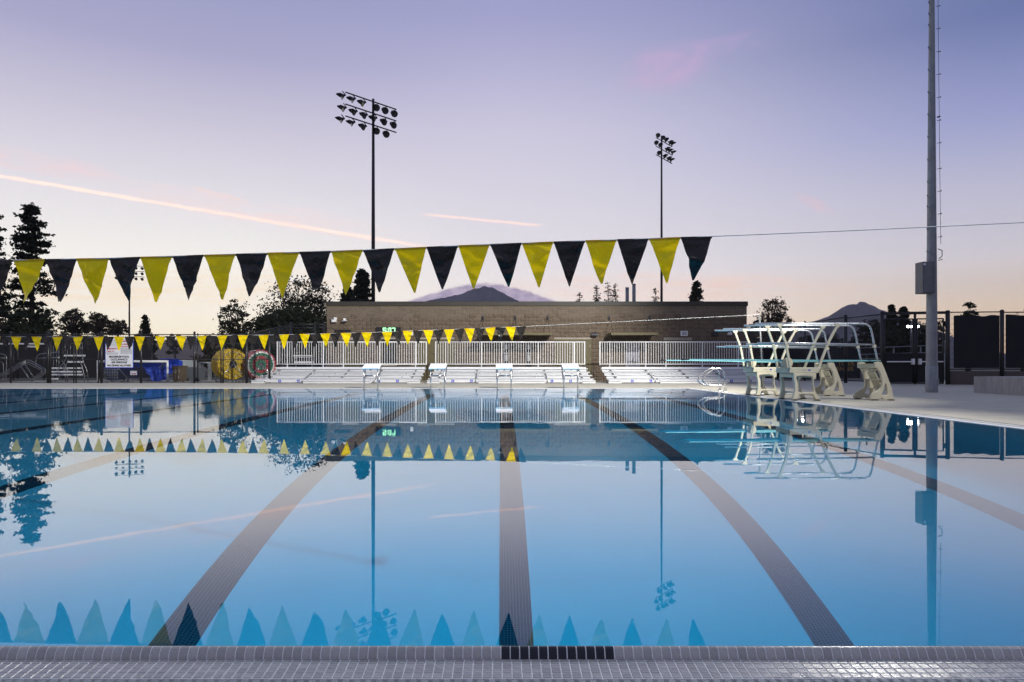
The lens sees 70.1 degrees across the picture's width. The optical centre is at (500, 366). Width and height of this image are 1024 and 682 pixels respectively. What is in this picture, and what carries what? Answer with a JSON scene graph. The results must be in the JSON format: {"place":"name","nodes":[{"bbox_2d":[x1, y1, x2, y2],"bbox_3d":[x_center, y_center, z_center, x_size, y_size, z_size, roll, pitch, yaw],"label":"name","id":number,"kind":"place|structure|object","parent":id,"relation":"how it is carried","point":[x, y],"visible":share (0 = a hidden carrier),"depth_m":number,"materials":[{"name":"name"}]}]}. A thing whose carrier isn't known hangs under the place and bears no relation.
{"place":"outdoors","nodes":[
{"label":"outdoors","id":0,"kind":"place"},
{"bbox_2d":[0,343,44,379],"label":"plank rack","id":1,"kind":"object","parent":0,"point":[43,344],"visible":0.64,"depth_m":40.08,"materials":[{"name":"metal"}]},
{"bbox_2d":[180,360,204,380],"bbox_3d":[-15.755,0.226,37.100,1.104,1.059,1.000,0,0,0],"label":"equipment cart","id":2,"kind":"object","parent":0,"point":[190,371],"visible":0.37,"depth_m":36.70,"materials":[{"name":"grey metal"}]},
{"bbox_2d":[161,358,182,373],"bbox_3d":[-16.466,0.030,36.420,0.889,0.826,1.797,0,0,-31],"label":"blue tarp","id":3,"kind":"object","parent":2,"relation":"hanging from","point":[172,363],"visible":0.4,"depth_m":36.28,"materials":[{"name":"blue plastic"}]},
{"bbox_2d":[153,338,326,370],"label":"hill","id":4,"kind":"structure","parent":0,"point":[186,347],"depth_m":153.57,"materials":[{"name":"grey plant"}]},
{"bbox_2d":[428,286,517,300],"bbox_3d":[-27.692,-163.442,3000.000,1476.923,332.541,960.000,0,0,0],"label":"mountain","id":5,"kind":"structure","parent":0,"point":[484,293],"depth_m":2979.49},
{"bbox_2d":[0,366,1020,381],"bbox_3d":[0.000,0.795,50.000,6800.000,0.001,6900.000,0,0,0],"label":"ground","id":6,"kind":"structure","parent":0,"point":[206,374],"depth_m":46.99,"materials":[{"name":"grey concrete"}]},
{"bbox_2d":[0,353,6,381],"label":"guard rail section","id":7,"kind":"object","parent":6,"relation":"on","point":[3,367],"visible":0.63,"depth_m":37.38,"materials":[{"name":"metal"}]},
{"bbox_2d":[0,319,16,335],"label":"bush","id":8,"kind":"object","parent":6,"relation":"on","point":[1,324],"visible":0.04,"depth_m":61.91,"materials":[{"name":"green plant"}]},
{"bbox_2d":[0,214,22,321],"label":"conifer","id":9,"kind":"object","parent":6,"relation":"on","point":[5,297],"visible":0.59,"depth_m":66.70,"materials":[{"name":"green plant"}]},
{"bbox_2d":[2,311,55,335],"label":"bush","id":10,"kind":"object","parent":6,"relation":"on","point":[14,324],"visible":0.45,"depth_m":57.56,"materials":[{"name":"green plant"}]},
{"bbox_2d":[3,202,67,335],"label":"conifer","id":11,"kind":"object","parent":6,"relation":"on","point":[31,245],"visible":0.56,"depth_m":69.70,"materials":[{"name":"green plant"}]},
{"bbox_2d":[54,307,89,335],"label":"broadleaf tree","id":12,"kind":"object","parent":6,"relation":"on","point":[71,327],"visible":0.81,"depth_m":89.52,"materials":[{"name":"green plant"}]},
{"bbox_2d":[0,335,152,378],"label":"windscreen fence","id":13,"kind":"object","parent":6,"relation":"on","point":[26,354],"visible":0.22,"depth_m":44.48,"materials":[{"name":"black metal"}]},
{"bbox_2d":[78,311,115,336],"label":"broadleaf tree","id":14,"kind":"object","parent":6,"relation":"on","point":[99,325],"visible":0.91,"depth_m":89.48,"materials":[{"name":"green plant"}]},
{"bbox_2d":[106,319,128,336],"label":"broadleaf tree","id":15,"kind":"object","parent":6,"relation":"on","point":[119,329],"visible":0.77,"depth_m":94.61,"materials":[{"name":"green plant"}]},
{"bbox_2d":[114,266,143,335],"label":"stadium light","id":16,"kind":"object","parent":6,"relation":"on","point":[141,268],"visible":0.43,"depth_m":139.92,"materials":[{"name":"metal"}]},
{"bbox_2d":[134,330,158,352],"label":"bush","id":17,"kind":"object","parent":6,"relation":"on","point":[155,346],"visible":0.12,"depth_m":83.73,"materials":[{"name":"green plant"}]},
{"bbox_2d":[139,314,156,358],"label":"conifer","id":18,"kind":"object","parent":6,"relation":"on","point":[144,327],"visible":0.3,"depth_m":87.83,"materials":[{"name":"green plant"}]},
{"bbox_2d":[165,333,181,358],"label":"bush","id":19,"kind":"object","parent":6,"relation":"on","point":[168,352],"visible":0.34,"depth_m":79.83,"materials":[{"name":"green plant"}]},
{"bbox_2d":[153,343,250,376],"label":"chain link fence","id":20,"kind":"object","parent":6,"relation":"on","point":[192,352],"visible":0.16,"depth_m":47.00,"materials":[{"name":"black metal"}]},
{"bbox_2d":[190,333,219,375],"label":"bush","id":21,"kind":"object","parent":6,"relation":"on","point":[208,351],"visible":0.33,"depth_m":51.73,"materials":[{"name":"green plant"}]},
{"bbox_2d":[217,299,253,374],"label":"broadleaf tree","id":22,"kind":"object","parent":6,"relation":"on","point":[232,323],"visible":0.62,"depth_m":65.59,"materials":[{"name":"green plant"}]},
{"bbox_2d":[208,330,288,366],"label":"bush","id":23,"kind":"object","parent":6,"relation":"on","point":[239,348],"visible":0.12,"depth_m":49.45,"materials":[{"name":"green plant"}]},
{"bbox_2d":[247,301,326,366],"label":"broadleaf tree","id":24,"kind":"object","parent":6,"relation":"on","point":[294,315],"visible":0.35,"depth_m":60.65,"materials":[{"name":"green plant"}]},
{"bbox_2d":[251,322,324,378],"bbox_3d":[-12.876,-0.738,40.964,1.479,3.005,12.643,0,0,-35],"label":"chain link fence","id":25,"kind":"object","parent":6,"relation":"on","point":[288,339],"visible":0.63,"depth_m":36.20,"materials":[{"name":"black metal"}]},
{"bbox_2d":[250,274,339,333],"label":"broadleaf tree","id":26,"kind":"object","parent":6,"relation":"on","point":[306,300],"visible":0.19,"depth_m":72.59,"materials":[{"name":"green plant"}]},
{"bbox_2d":[276,330,326,366],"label":"bush","id":27,"kind":"object","parent":6,"relation":"on","point":[308,349],"visible":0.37,"depth_m":47.49,"materials":[{"name":"green plant"}]},
{"bbox_2d":[337,287,352,300],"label":"conifer","id":28,"kind":"object","parent":6,"relation":"on","point":[344,297],"visible":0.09,"depth_m":73.47,"materials":[{"name":"green plant"}]},
{"bbox_2d":[347,268,373,300],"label":"conifer","id":29,"kind":"object","parent":6,"relation":"on","point":[362,289],"visible":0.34,"depth_m":69.58,"materials":[{"name":"green plant"}]},
{"bbox_2d":[335,91,397,300],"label":"stadium light","id":30,"kind":"object","parent":6,"relation":"on","point":[383,121],"visible":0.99,"depth_m":79.85,"materials":[{"name":"metal"}]},
{"bbox_2d":[0,381,1023,425],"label":"pool deck","id":31,"kind":"structure","parent":6,"relation":"on","point":[959,401],"depth_m":23.54,"materials":[{"name":"concrete"}]},
{"bbox_2d":[0,360,45,381],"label":"bleacher end frame","id":32,"kind":"object","parent":31,"relation":"on","point":[36,377],"visible":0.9,"depth_m":34.44,"materials":[{"name":"metal"}]},
{"bbox_2d":[35,346,59,380],"bbox_3d":[-23.312,-0.134,37.598,1.380,1.966,0.439,0,0,0],"label":"guard rail section","id":33,"kind":"object","parent":31,"relation":"on","point":[56,352],"visible":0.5,"depth_m":37.78,"materials":[{"name":"metal"}]},
{"bbox_2d":[52,343,87,381],"bbox_3d":[-21.100,-0.213,35.875,1.861,2.013,1.950,0,0,0],"label":"guard stair","id":34,"kind":"object","parent":31,"relation":"on","point":[67,368],"visible":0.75,"depth_m":35.68,"materials":[{"name":"metal"}]},
{"bbox_2d":[104,368,125,379],"bbox_3d":[-20.030,0.391,37.895,0.711,0.709,0.810,0,0,0],"label":"wire crate","id":35,"kind":"object","parent":31,"relation":"on","point":[120,374],"visible":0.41,"depth_m":37.53,"materials":[{"name":"metal"}]},
{"bbox_2d":[103,379,138,381],"bbox_3d":[-18.050,0.675,34.600,1.667,0.140,0.200,0,0,0],"label":"pipe pile","id":36,"kind":"object","parent":31,"relation":"on","point":[127,380],"visible":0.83,"depth_m":34.50,"materials":[{"name":"metal"}]},
{"bbox_2d":[97,360,172,381],"bbox_3d":[-17.649,0.242,35.538,3.442,1.046,1.183,0,0,0],"label":"goal","id":37,"kind":"object","parent":31,"relation":"on","point":[155,371],"visible":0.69,"depth_m":35.33,"materials":[{"name":"white paint"}]},
{"bbox_2d":[0,331,270,382],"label":"chain link fence","id":38,"kind":"object","parent":31,"relation":"on","point":[49,359],"visible":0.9,"depth_m":32.46,"materials":[{"name":"black metal"}]},
{"bbox_2d":[105,339,133,367],"bbox_3d":[-16.912,-0.564,32.358,1.245,1.287,0.028,0,0,0],"label":"pool rules sign","id":39,"kind":"object","parent":38,"relation":"attached to","point":[123,357],"visible":0.91,"depth_m":32.35,"materials":[{"name":"white plastic"}]},
{"bbox_2d":[172,366,186,381],"bbox_3d":[-15.023,0.369,34.174,0.511,0.789,0.552,0,0,0],"label":"waste bin","id":40,"kind":"object","parent":31,"relation":"on","point":[180,372],"visible":0.8,"depth_m":33.94,"materials":[{"name":"brown plastic"}]},
{"bbox_2d":[198,362,211,380],"bbox_3d":[-15.434,0.273,38.000,0.702,0.984,0.200,0,0,0],"label":"rail barrier","id":41,"kind":"object","parent":31,"relation":"on","point":[209,371],"visible":0.67,"depth_m":37.92,"materials":[{"name":"metal"}]},
{"bbox_2d":[211,349,244,381],"bbox_3d":[-12.599,-0.025,33.901,1.427,1.568,1.106,0,0,-39],"label":"lane rope reel","id":42,"kind":"object","parent":31,"relation":"on","point":[237,372],"visible":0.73,"depth_m":33.53,"materials":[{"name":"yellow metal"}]},
{"bbox_2d":[242,350,275,381],"bbox_3d":[-11.331,-0.005,34.100,1.388,1.530,1.056,0,0,-33],"label":"lane rope reel","id":43,"kind":"object","parent":31,"relation":"on","point":[253,365],"visible":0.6,"depth_m":33.68,"materials":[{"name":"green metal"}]},
{"bbox_2d":[293,355,313,378],"bbox_3d":[-9.805,0.102,36.215,1.088,1.325,0.430,0,0,0],"label":"team bench","id":44,"kind":"object","parent":31,"relation":"on","point":[305,361],"visible":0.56,"depth_m":36.00,"materials":[{"name":"white paint"}]},
{"bbox_2d":[251,341,426,382],"bbox_3d":[-7.160,-0.218,33.370,7.320,1.943,3.500,0,0,0],"label":"bleacher","id":45,"kind":"object","parent":31,"relation":"on","point":[343,372],"visible":0.84,"depth_m":34.26,"materials":[{"name":"metal"}]},
{"bbox_2d":[362,363,381,387],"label":"starting block","id":46,"kind":"structure","parent":31,"relation":"on","point":[371,366],"depth_m":25.10,"materials":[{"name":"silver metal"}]},
{"bbox_2d":[429,363,446,387],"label":"starting block","id":47,"kind":"structure","parent":31,"relation":"on","point":[436,366],"depth_m":25.10,"materials":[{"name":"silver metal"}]},
{"bbox_2d":[496,363,512,387],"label":"starting block","id":48,"kind":"structure","parent":31,"relation":"on","point":[503,366],"depth_m":25.02,"materials":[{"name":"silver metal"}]},
{"bbox_2d":[427,341,595,382],"bbox_3d":[0.450,-0.218,33.370,7.320,1.943,3.500,0,0,0],"label":"bleacher","id":49,"kind":"object","parent":31,"relation":"on","point":[517,372],"visible":0.86,"depth_m":34.26,"materials":[{"name":"metal"}]},
{"bbox_2d":[325,284,747,380],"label":"pool building","id":50,"kind":"structure","parent":31,"relation":"on","point":[361,317],"depth_m":36.99,"materials":[{"name":"brown brick"}]},
{"bbox_2d":[344,343,350,378],"bbox_3d":[-7.795,-0.274,36.998,0.349,2.008,0.105,0,0,0],"label":"door","id":51,"kind":"structure","parent":50,"relation":"in","point":[347,348],"depth_m":37.00,"materials":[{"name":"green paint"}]},
{"bbox_2d":[351,343,356,378],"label":"door","id":52,"kind":"structure","parent":50,"relation":"in","point":[352,344],"depth_m":37.00,"materials":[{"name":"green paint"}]},
{"bbox_2d":[376,327,400,334],"bbox_3d":[-5.674,-1.782,36.934,1.226,0.386,0.126,0,0,0],"label":"clock","id":53,"kind":"object","parent":50,"relation":"attached to","point":[384,329],"visible":0.78,"depth_m":36.88,"materials":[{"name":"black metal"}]},
{"bbox_2d":[381,339,396,365],"bbox_3d":[-5.670,-0.684,36.985,0.849,1.365,0.090,0,0,0],"label":"window","id":54,"kind":"structure","parent":50,"relation":"in","point":[391,344],"depth_m":37.00,"materials":[{"name":"grey glass"}]},
{"bbox_2d":[419,340,435,380],"bbox_3d":[-3.725,-0.286,36.998,0.885,2.031,0.105,0,0,0],"label":"door","id":55,"kind":"structure","parent":50,"relation":"in","point":[430,347],"depth_m":37.00,"materials":[{"name":"green paint"}]},
{"bbox_2d":[436,340,452,378],"bbox_3d":[-2.832,-0.286,36.998,0.885,2.031,0.105,0,0,0],"label":"door","id":56,"kind":"structure","parent":50,"relation":"in","point":[442,344],"depth_m":37.00,"materials":[{"name":"beige paint"}]},
{"bbox_2d":[504,343,508,362],"bbox_3d":[0.273,-0.585,36.834,0.260,1.200,0.307,0,0,0],"label":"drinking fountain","id":57,"kind":"object","parent":50,"relation":"attached to","point":[505,352],"visible":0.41,"depth_m":36.97,"materials":[{"name":"white metal"}]},
{"bbox_2d":[526,343,530,365],"bbox_3d":[1.412,-0.585,36.834,0.260,1.200,0.307,0,0,0],"label":"downspout","id":58,"kind":"object","parent":50,"relation":"attached to","point":[527,354],"visible":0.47,"depth_m":36.97,"materials":[{"name":"white metal"}]},
{"bbox_2d":[555,340,572,378],"bbox_3d":[3.202,-0.286,36.998,0.896,2.031,0.105,0,0,0],"label":"door","id":59,"kind":"structure","parent":50,"relation":"in","point":[559,344],"depth_m":37.00,"materials":[{"name":"beige paint"}]},
{"bbox_2d":[573,340,589,378],"bbox_3d":[4.106,-0.286,36.998,0.896,2.031,0.105,0,0,0],"label":"door","id":60,"kind":"structure","parent":50,"relation":"in","point":[587,342],"depth_m":37.00,"materials":[{"name":"beige paint"}]},
{"bbox_2d":[626,343,639,378],"bbox_3d":[6.683,-0.222,37.003,0.706,1.924,0.094,0,0,0],"label":"door","id":61,"kind":"structure","parent":50,"relation":"in","point":[628,344],"depth_m":37.00,"materials":[{"name":"silver metal"}]},
{"bbox_2d":[665,343,677,378],"bbox_3d":[8.639,-0.263,36.998,0.657,1.986,0.105,0,0,0],"label":"door","id":62,"kind":"structure","parent":50,"relation":"in","point":[668,344],"depth_m":37.00,"materials":[{"name":"grey paint"}]},
{"bbox_2d":[680,331,687,335],"bbox_3d":[9.267,-1.651,36.916,0.340,0.260,0.163,0,0,0],"label":"loudspeaker","id":63,"kind":"object","parent":50,"relation":"attached to","point":[683,333],"visible":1,"depth_m":36.84,"materials":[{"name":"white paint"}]},
{"bbox_2d":[678,343,689,378],"bbox_3d":[9.303,-0.263,36.998,0.657,1.986,0.105,0,0,0],"label":"door","id":64,"kind":"structure","parent":50,"relation":"in","point":[682,344],"depth_m":37.00,"materials":[{"name":"grey paint"}]},
{"bbox_2d":[561,363,579,387],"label":"starting block","id":65,"kind":"structure","parent":31,"relation":"on","point":[570,366],"depth_m":25.04,"materials":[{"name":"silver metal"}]},
{"bbox_2d":[599,341,777,382],"bbox_3d":[8.340,-0.218,33.370,7.320,1.943,3.500,0,0,0],"label":"bleacher","id":66,"kind":"object","parent":31,"relation":"on","point":[615,373],"visible":0.9,"depth_m":34.30,"materials":[{"name":"metal"}]},
{"bbox_2d":[659,328,843,395],"bbox_3d":[6.369,-0.101,18.720,4.523,1.708,0.860,0,0,0],"label":"diving board","id":67,"kind":"object","parent":31,"relation":"on","point":[753,368],"visible":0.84,"depth_m":18.36,"materials":[{"name":"beige metal"}]},
{"bbox_2d":[756,316,763,393],"bbox_3d":[7.086,-0.312,19.884,0.217,2.132,0.129,0,0,-21],"label":"flag stanchion","id":68,"kind":"object","parent":31,"relation":"on","point":[760,350],"visible":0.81,"depth_m":19.88,"materials":[{"name":"silver metal"}]},
{"bbox_2d":[0,314,758,350],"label":"pennant line","id":69,"kind":"object","parent":68,"relation":"hanging from","point":[264,338],"visible":1,"depth_m":19.90,"materials":[{"name":"multicoloured fabric"}]},
{"bbox_2d":[681,323,894,400],"bbox_3d":[6.369,-0.101,16.420,4.523,1.708,0.860,0,0,0],"label":"diving board","id":70,"kind":"object","parent":31,"relation":"on","point":[787,367],"visible":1,"depth_m":16.12,"materials":[{"name":"beige metal"}]},
{"bbox_2d":[880,310,949,384],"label":"gate","id":71,"kind":"structure","parent":31,"relation":"on","point":[899,368],"depth_m":30.14,"materials":[{"name":"black metal"}]},
{"bbox_2d":[915,0,942,392],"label":"light pole","id":72,"kind":"object","parent":31,"relation":"on","point":[926,278],"visible":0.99,"depth_m":20.90,"materials":[{"name":"metal"}]},
{"bbox_2d":[950,310,1023,384],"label":"windscreen fence","id":73,"kind":"object","parent":31,"relation":"on","point":[978,341],"visible":0.99,"depth_m":29.50,"materials":[{"name":"black fabric"}]},
{"bbox_2d":[974,376,1023,394],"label":"concrete bench","id":74,"kind":"object","parent":31,"relation":"on","point":[1010,385],"visible":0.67,"depth_m":19.72,"materials":[{"name":"grey concrete"}]},
{"bbox_2d":[593,284,600,300],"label":"conifer","id":75,"kind":"object","parent":6,"relation":"on","point":[596,295],"visible":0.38,"depth_m":104.96,"materials":[{"name":"green plant"}]},
{"bbox_2d":[604,282,612,300],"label":"conifer","id":76,"kind":"object","parent":6,"relation":"on","point":[609,291],"visible":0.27,"depth_m":105.04,"materials":[{"name":"green plant"}]},
{"bbox_2d":[609,283,617,300],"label":"conifer","id":77,"kind":"object","parent":6,"relation":"on","point":[615,286],"visible":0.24,"depth_m":104.89,"materials":[{"name":"green plant"}]},
{"bbox_2d":[653,288,658,300],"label":"conifer","id":78,"kind":"object","parent":6,"relation":"on","point":[655,298],"visible":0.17,"depth_m":104.91,"materials":[{"name":"green plant"}]},
{"bbox_2d":[654,133,675,300],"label":"stadium light","id":79,"kind":"object","parent":6,"relation":"on","point":[668,149],"visible":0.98,"depth_m":95.91,"materials":[{"name":"metal"}]},
{"bbox_2d":[688,280,704,300],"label":"conifer","id":80,"kind":"object","parent":6,"relation":"on","point":[696,292],"visible":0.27,"depth_m":91.71,"materials":[{"name":"green plant"}]},
{"bbox_2d":[747,319,781,362],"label":"broadleaf tree","id":81,"kind":"object","parent":6,"relation":"on","point":[765,334],"visible":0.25,"depth_m":49.64,"materials":[{"name":"green plant"}]},
{"bbox_2d":[753,296,801,345],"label":"broadleaf tree","id":82,"kind":"object","parent":6,"relation":"on","point":[779,317],"visible":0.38,"depth_m":55.64,"materials":[{"name":"green plant"}]},
{"bbox_2d":[747,333,863,357],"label":"shrub belt","id":83,"kind":"object","parent":6,"relation":"on","point":[834,336],"visible":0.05,"depth_m":81.80,"materials":[{"name":"green plant"}]},
{"bbox_2d":[748,314,879,382],"bbox_3d":[15.607,-0.772,38.222,0.482,3.075,15.652,0,0,0],"label":"chain link fence","id":84,"kind":"object","parent":6,"relation":"on","point":[845,329],"visible":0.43,"depth_m":33.50,"materials":[{"name":"black metal"}]},
{"bbox_2d":[763,348,859,377],"bbox_3d":[17.046,-0.172,40.004,5.292,1.674,0.032,0,0,0],"label":"windscreen banner","id":85,"kind":"object","parent":84,"relation":"attached to","point":[767,353],"visible":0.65,"depth_m":40.00,"materials":[{"name":"black fabric"}]},
{"bbox_2d":[796,335,832,347],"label":"bush","id":86,"kind":"object","parent":6,"relation":"on","point":[823,339],"visible":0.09,"depth_m":59.58,"materials":[{"name":"green plant"}]},
{"bbox_2d":[759,345,944,378],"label":"ramp railing","id":87,"kind":"object","parent":6,"relation":"on","point":[885,347],"visible":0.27,"depth_m":41.68,"materials":[{"name":"metal"}]},
{"bbox_2d":[850,319,896,371],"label":"broadleaf tree","id":88,"kind":"object","parent":6,"relation":"on","point":[888,339],"visible":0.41,"depth_m":57.73,"materials":[{"name":"green plant"}]},
{"bbox_2d":[879,304,897,354],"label":"conifer","id":89,"kind":"object","parent":6,"relation":"on","point":[891,308],"visible":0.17,"depth_m":71.76,"materials":[{"name":"green plant"}]},
{"bbox_2d":[896,306,910,340],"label":"conifer","id":90,"kind":"object","parent":6,"relation":"on","point":[903,309],"visible":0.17,"depth_m":67.76,"materials":[{"name":"green plant"}]},
{"bbox_2d":[904,325,918,352],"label":"court light","id":91,"kind":"object","parent":6,"relation":"on","point":[910,326],"visible":0.45,"depth_m":62.03,"materials":[{"name":"metal"}]},
{"bbox_2d":[885,323,940,352],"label":"broadleaf tree","id":92,"kind":"object","parent":6,"relation":"on","point":[900,337],"visible":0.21,"depth_m":65.07,"materials":[{"name":"green plant"}]},
{"bbox_2d":[918,320,951,351],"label":"broadleaf tree","id":93,"kind":"object","parent":6,"relation":"on","point":[939,328],"visible":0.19,"depth_m":69.44,"materials":[{"name":"green plant"}]},
{"bbox_2d":[960,301,979,370],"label":"pine tree","id":94,"kind":"object","parent":6,"relation":"on","point":[970,305],"visible":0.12,"depth_m":71.72,"materials":[{"name":"green plant"}]},
{"bbox_2d":[0,222,1023,302],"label":"pennant line","id":95,"kind":"object","parent":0,"point":[93,270],"visible":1,"depth_m":6.56,"materials":[{"name":"multicoloured fabric"}]},
{"bbox_2d":[0,0,1023,353],"label":"sky","id":96,"kind":"structure","parent":0,"point":[135,128],"materials":[{"name":"purple"}]},
{"bbox_2d":[747,302,1005,365],"bbox_3d":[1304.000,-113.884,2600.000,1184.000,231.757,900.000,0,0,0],"label":"mountain","id":97,"kind":"structure","parent":0,"point":[859,309],"depth_m":2551.45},
{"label":"pool basin","id":98,"kind":"structure","parent":0,"visible":0},
{"bbox_2d":[0,646,1023,681],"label":"pool gutter","id":99,"kind":"object","parent":98,"relation":"attached to","point":[528,670],"visible":0.99,"depth_m":1.92,"materials":[{"name":"tile"}]},
{"bbox_2d":[0,389,1023,659],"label":"pool water","id":100,"kind":"structure","parent":98,"relation":"in","point":[410,517],"depth_m":3.59,"materials":[{"name":"blue liquid"}]},
{"bbox_2d":[0,388,1023,428],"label":"pool coping","id":101,"kind":"object","parent":98,"relation":"on","point":[942,418],"visible":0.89,"depth_m":20.20,"materials":[{"name":"concrete"}]},
{"bbox_2d":[697,367,727,391],"bbox_3d":[6.370,0.892,21.960,0.780,1.707,0.620,0,0,0],"label":"pool ladder","id":102,"kind":"object","parent":101,"relation":"attached to","point":[719,385],"visible":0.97,"depth_m":21.69,"materials":[{"name":"silver metal"}]}
]}

